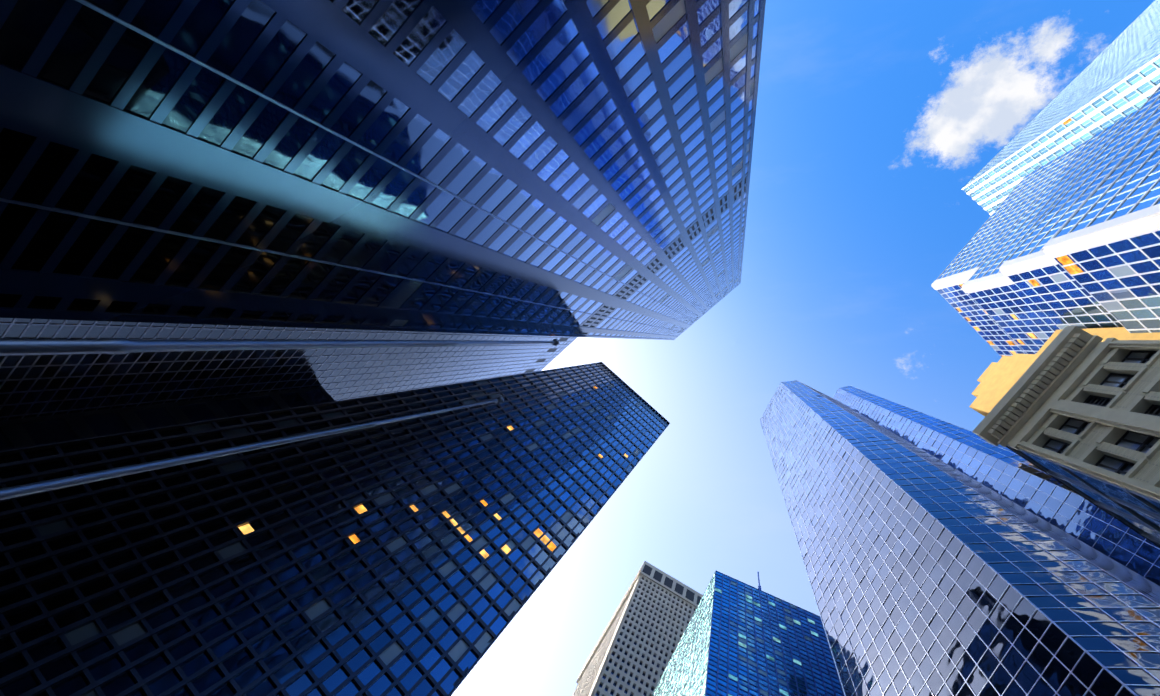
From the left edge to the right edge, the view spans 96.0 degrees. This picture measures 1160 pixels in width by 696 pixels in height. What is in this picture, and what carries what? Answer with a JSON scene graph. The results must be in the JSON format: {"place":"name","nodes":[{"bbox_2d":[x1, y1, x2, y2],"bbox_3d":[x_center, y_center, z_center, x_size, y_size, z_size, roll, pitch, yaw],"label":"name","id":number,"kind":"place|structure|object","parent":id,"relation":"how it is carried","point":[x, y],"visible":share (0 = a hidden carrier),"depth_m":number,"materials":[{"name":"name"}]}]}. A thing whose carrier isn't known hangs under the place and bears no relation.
{"place":"outdoors","nodes":[
{"label":"outdoors","id":0,"kind":"place"},
{"bbox_2d":[0,0,765,339],"bbox_3d":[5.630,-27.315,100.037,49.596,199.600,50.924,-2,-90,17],"label":"navy tower","id":1,"kind":"structure","parent":0,"point":[572,168],"depth_m":21.90,"materials":[{"name":"blue glass"}]},
{"bbox_2d":[572,561,702,695],"bbox_3d":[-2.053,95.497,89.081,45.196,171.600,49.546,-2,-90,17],"label":"skyscraper","id":2,"kind":"structure","parent":0,"point":[632,652],"depth_m":138.05,"materials":[{"name":"concrete"}]},
{"bbox_2d":[451,0,1154,695],"label":"sky","id":3,"kind":"structure","parent":0,"point":[873,118],"materials":[{"name":"blue"}]},
{"bbox_2d":[931,86,1159,356],"bbox_3d":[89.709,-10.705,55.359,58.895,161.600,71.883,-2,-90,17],"label":"skyscraper","id":4,"kind":"structure","parent":0,"point":[1071,237],"depth_m":82.32,"materials":[{"name":"blue glass"}]},
{"bbox_2d":[962,0,1159,214],"bbox_3d":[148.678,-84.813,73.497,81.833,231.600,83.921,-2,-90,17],"label":"skyscraper","id":5,"kind":"structure","parent":0,"point":[1116,79],"depth_m":145.16,"materials":[{"name":"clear glass"}]},
{"label":"ground","id":6,"kind":"structure","parent":0,"visible":0},
{"bbox_2d":[0,386,334,450],"bbox_3d":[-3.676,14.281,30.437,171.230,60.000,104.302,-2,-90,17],"label":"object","id":7,"kind":"structure","parent":6,"relation":"on","point":[26,432],"depth_m":48.50,"materials":[{"name":"black glass"}]},
{"bbox_2d":[0,397,503,499],"bbox_3d":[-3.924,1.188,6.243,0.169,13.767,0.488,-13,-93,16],"label":"flagpole","id":8,"kind":"object","parent":6,"relation":"on","point":[33,488],"visible":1,"depth_m":5.36,"materials":[{"name":"metal"}]},
{"bbox_2d":[0,338,558,355],"bbox_3d":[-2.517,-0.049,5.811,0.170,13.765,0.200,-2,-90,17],"label":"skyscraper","id":9,"kind":"structure","parent":6,"relation":"on","point":[20,346],"depth_m":3.95,"materials":[{"name":"metal"}]},
{"bbox_2d":[0,318,576,420],"bbox_3d":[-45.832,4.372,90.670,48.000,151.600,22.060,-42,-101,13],"label":"skyscraper","id":10,"kind":"structure","parent":6,"relation":"on","point":[37,385],"depth_m":53.26,"materials":[{"name":"grey"}]},
{"bbox_2d":[0,362,669,695],"bbox_3d":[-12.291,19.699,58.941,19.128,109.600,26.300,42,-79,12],"label":"skyscraper","id":11,"kind":"structure","parent":6,"relation":"on","point":[421,556],"depth_m":25.73,"materials":[{"name":"blue glass"}]},
{"bbox_2d":[652,571,844,695],"bbox_3d":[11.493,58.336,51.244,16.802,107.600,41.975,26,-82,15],"label":"blue block","id":12,"kind":"structure","parent":6,"relation":"on","point":[739,638],"depth_m":70.62,"materials":[{"name":"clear glass"}]},
{"bbox_2d":[760,380,1159,695],"bbox_3d":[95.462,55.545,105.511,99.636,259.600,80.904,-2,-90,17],"label":"mirror tower","id":13,"kind":"structure","parent":6,"relation":"on","point":[941,557],"depth_m":55.55,"materials":[{"name":"blue glass"}]},
{"bbox_2d":[969,327,1159,416],"bbox_3d":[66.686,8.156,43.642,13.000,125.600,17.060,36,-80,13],"label":"ochre building","id":14,"kind":"structure","parent":6,"relation":"on","point":[998,380],"depth_m":90.18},
{"bbox_2d":[972,326,1159,547],"bbox_3d":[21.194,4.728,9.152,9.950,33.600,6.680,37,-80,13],"label":"stone building","id":15,"kind":"structure","parent":6,"relation":"on","point":[1076,409],"depth_m":22.20,"materials":[{"name":"stone"}]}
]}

